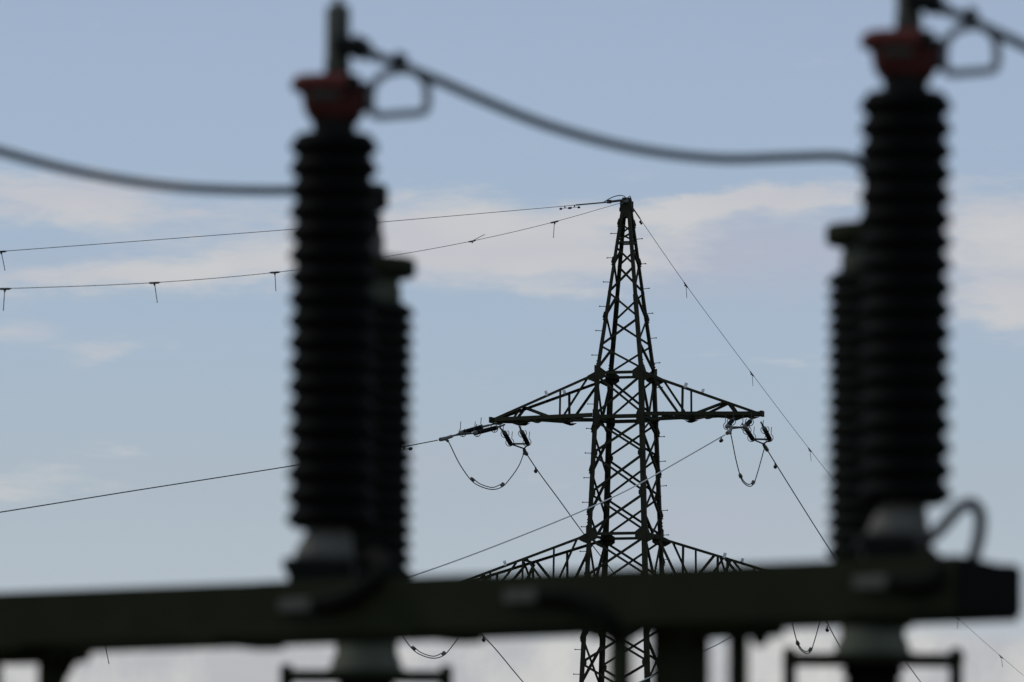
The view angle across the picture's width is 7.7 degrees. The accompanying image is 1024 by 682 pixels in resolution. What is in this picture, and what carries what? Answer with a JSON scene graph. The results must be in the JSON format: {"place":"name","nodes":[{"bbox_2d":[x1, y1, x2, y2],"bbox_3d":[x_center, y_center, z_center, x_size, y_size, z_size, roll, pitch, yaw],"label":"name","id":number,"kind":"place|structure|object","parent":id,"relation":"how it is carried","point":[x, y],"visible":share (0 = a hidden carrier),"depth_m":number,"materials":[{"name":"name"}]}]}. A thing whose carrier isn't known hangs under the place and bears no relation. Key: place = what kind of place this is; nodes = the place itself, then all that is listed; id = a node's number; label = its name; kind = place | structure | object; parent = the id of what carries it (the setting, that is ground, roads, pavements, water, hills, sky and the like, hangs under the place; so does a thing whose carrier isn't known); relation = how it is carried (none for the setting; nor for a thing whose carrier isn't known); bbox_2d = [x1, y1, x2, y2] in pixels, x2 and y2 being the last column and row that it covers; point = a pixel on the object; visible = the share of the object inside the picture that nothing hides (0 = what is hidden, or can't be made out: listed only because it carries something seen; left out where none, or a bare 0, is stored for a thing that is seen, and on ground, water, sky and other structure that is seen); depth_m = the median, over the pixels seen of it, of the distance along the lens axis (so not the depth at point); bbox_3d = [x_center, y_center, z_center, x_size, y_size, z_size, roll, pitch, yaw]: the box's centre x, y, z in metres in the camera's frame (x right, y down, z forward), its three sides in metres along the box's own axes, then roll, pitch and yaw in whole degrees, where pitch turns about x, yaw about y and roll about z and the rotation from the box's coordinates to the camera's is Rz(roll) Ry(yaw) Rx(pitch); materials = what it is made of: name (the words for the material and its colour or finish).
{"place":"outdoors","nodes":[
{"label":"outdoors","id":0,"kind":"place"},
{"bbox_2d":[0,0,1023,681],"label":"sky","id":1,"kind":"structure","parent":0,"point":[109,388],"materials":[{"name":"blue"}]},
{"label":"ground","id":2,"kind":"structure","parent":0,"visible":0},
{"bbox_2d":[0,663,1,681],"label":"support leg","id":3,"kind":"object","parent":2,"relation":"on","point":[0,672],"visible":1,"depth_m":26.81,"materials":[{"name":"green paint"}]},
{"bbox_2d":[37,660,65,681],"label":"support leg","id":4,"kind":"object","parent":2,"relation":"on","point":[50,670],"visible":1,"depth_m":26.63,"materials":[{"name":"green paint"}]},
{"bbox_2d":[280,183,452,681],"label":"pedestal insulator","id":5,"kind":"object","parent":2,"relation":"on","point":[390,442],"visible":0.47,"depth_m":29.60,"materials":[{"name":"ceramic"}]},
{"bbox_2d":[0,147,290,194],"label":"busbar cable","id":6,"kind":"object","parent":5,"relation":"attached to","point":[129,180],"visible":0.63,"depth_m":28.77,"materials":[{"name":"grey metal"}]},
{"bbox_2d":[481,197,763,681],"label":"lattice pylon","id":7,"kind":"object","parent":2,"relation":"on","point":[643,415],"visible":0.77,"depth_m":200.89,"materials":[{"name":"black metal"}]},
{"bbox_2d":[8,205,573,250],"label":"earth wire","id":8,"kind":"object","parent":7,"relation":"attached to","point":[273,230],"visible":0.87,"depth_m":175.31,"materials":[{"name":"grey metal"}]},
{"bbox_2d":[0,203,619,288],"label":"earth wire","id":9,"kind":"object","parent":7,"relation":"attached to","point":[283,271],"visible":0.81,"depth_m":162.29,"materials":[{"name":"grey metal"}]},
{"bbox_2d":[0,288,10,310],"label":"wire marker","id":10,"kind":"object","parent":9,"relation":"hanging from","point":[5,289],"visible":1,"depth_m":142.94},
{"bbox_2d":[149,282,159,302],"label":"wire marker","id":11,"kind":"object","parent":9,"relation":"hanging from","point":[154,283],"visible":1,"depth_m":155.04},
{"bbox_2d":[269,271,279,289],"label":"wire marker","id":12,"kind":"object","parent":9,"relation":"attached to","point":[275,278],"visible":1,"depth_m":166.15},
{"bbox_2d":[439,418,504,441],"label":"insulator string","id":13,"kind":"object","parent":7,"relation":"hanging from","point":[477,430],"visible":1,"depth_m":201.03,"materials":[{"name":"black"}]},
{"bbox_2d":[0,440,437,512],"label":"conductor","id":14,"kind":"object","parent":13,"relation":"attached to","point":[163,486],"visible":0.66,"depth_m":179.15,"materials":[{"name":"metal"}]},
{"bbox_2d":[448,442,523,489],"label":"jumper loop","id":15,"kind":"object","parent":13,"relation":"hanging from","point":[472,479],"visible":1,"depth_m":201.43,"materials":[{"name":"metal"}]},
{"bbox_2d":[500,426,530,455],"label":"insulator string","id":16,"kind":"object","parent":7,"relation":"hanging from","point":[511,443],"visible":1,"depth_m":202.77,"materials":[{"name":"black ceramic"}]},
{"bbox_2d":[528,456,609,567],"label":"conductor","id":17,"kind":"object","parent":16,"relation":"attached to","point":[561,502],"visible":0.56,"depth_m":210.57,"materials":[{"name":"metal"}]},
{"bbox_2d":[576,199,622,205],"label":"dead end clamp","id":18,"kind":"object","parent":7,"relation":"attached to","point":[612,201],"visible":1,"depth_m":200.36,"materials":[{"name":"grey metal"}]},
{"bbox_2d":[723,411,753,434],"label":"insulator string","id":19,"kind":"object","parent":7,"relation":"hanging from","point":[729,425],"visible":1,"depth_m":198.79,"materials":[{"name":"black ceramic"}]},
{"bbox_2d":[413,434,725,575],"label":"conductor","id":20,"kind":"object","parent":19,"relation":"attached to","point":[570,515],"visible":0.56,"depth_m":185.69,"materials":[{"name":"metal"}]},
{"bbox_2d":[730,434,763,486],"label":"jumper loop","id":21,"kind":"object","parent":19,"relation":"hanging from","point":[743,481],"visible":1,"depth_m":199.27,"materials":[{"name":"metal"}]},
{"bbox_2d":[742,420,772,451],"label":"insulator string","id":22,"kind":"object","parent":7,"relation":"hanging from","point":[768,438],"visible":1,"depth_m":200.69,"materials":[{"name":"black ceramic"}]},
{"bbox_2d":[768,451,920,681],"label":"conductor","id":23,"kind":"object","parent":22,"relation":"hanging from","point":[811,520],"visible":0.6,"depth_m":211.07,"materials":[{"name":"metal"}]},
{"bbox_2d":[634,209,1023,675],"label":"earth wire","id":24,"kind":"object","parent":7,"relation":"attached to","point":[756,379],"visible":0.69,"depth_m":226.84,"materials":[{"name":"grey metal"}]},
{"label":"insulator string","id":25,"kind":"object","parent":7,"relation":"attached to","visible":0},
{"bbox_2d":[639,639,726,681],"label":"conductor","id":26,"kind":"object","parent":25,"relation":"attached to","point":[710,647],"visible":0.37,"depth_m":194.32,"materials":[{"name":"metal"}]},
{"bbox_2d":[793,628,818,651],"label":"jumper loop","id":27,"kind":"object","parent":25,"relation":"hanging from","point":[810,649],"visible":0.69,"depth_m":198.88,"materials":[{"name":"metal"}]},
{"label":"insulator string","id":28,"kind":"object","parent":7,"relation":"hanging from","visible":0},
{"bbox_2d":[407,642,453,658],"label":"jumper loop","id":29,"kind":"object","parent":28,"relation":"hanging from","point":[413,648],"visible":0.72,"depth_m":201.04,"materials":[{"name":"metal"}]},
{"bbox_2d":[487,640,522,681],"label":"conductor","id":30,"kind":"object","parent":28,"relation":"attached to","point":[505,661],"visible":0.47,"depth_m":208.52,"materials":[{"name":"metal"}]},
{"bbox_2d":[645,625,709,681],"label":"support leg","id":31,"kind":"object","parent":2,"relation":"on","point":[674,658],"visible":1,"depth_m":25.35,"materials":[{"name":"green paint"}]},
{"bbox_2d":[0,543,1021,681],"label":"support beam","id":32,"kind":"structure","parent":31,"relation":"on","point":[758,604],"depth_m":25.52,"materials":[{"name":"black metal"}]},
{"bbox_2d":[265,0,378,581],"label":"post insulator","id":33,"kind":"object","parent":32,"relation":"on","point":[332,344],"visible":1,"depth_m":26.12,"materials":[{"name":"black ceramic"}]},
{"bbox_2d":[366,51,866,168],"bbox_3d":[0.422,-0.755,27.500,0.072,0.250,3.072,-4,-8,37],"label":"busbar cable","id":34,"kind":"object","parent":33,"relation":"attached to","point":[398,63],"visible":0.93,"depth_m":27.09,"materials":[{"name":"metal"}]},
{"bbox_2d":[832,0,986,559],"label":"post insulator","id":35,"kind":"object","parent":32,"relation":"on","point":[905,312],"visible":1,"depth_m":25.01,"materials":[{"name":"ceramic"}]},
{"bbox_2d":[940,6,1023,77],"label":"busbar cable","id":36,"kind":"object","parent":35,"relation":"attached to","point":[969,19],"visible":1,"depth_m":25.31,"materials":[{"name":"metal"}]},
{"bbox_2d":[728,636,748,681],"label":"support leg","id":37,"kind":"object","parent":2,"relation":"on","point":[738,658],"visible":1,"depth_m":25.28,"materials":[{"name":"green paint"}]},
{"bbox_2d":[782,159,963,681],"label":"pedestal insulator","id":38,"kind":"object","parent":2,"relation":"on","point":[863,654],"visible":0.41,"depth_m":28.46,"materials":[{"name":"black ceramic"}]}
]}

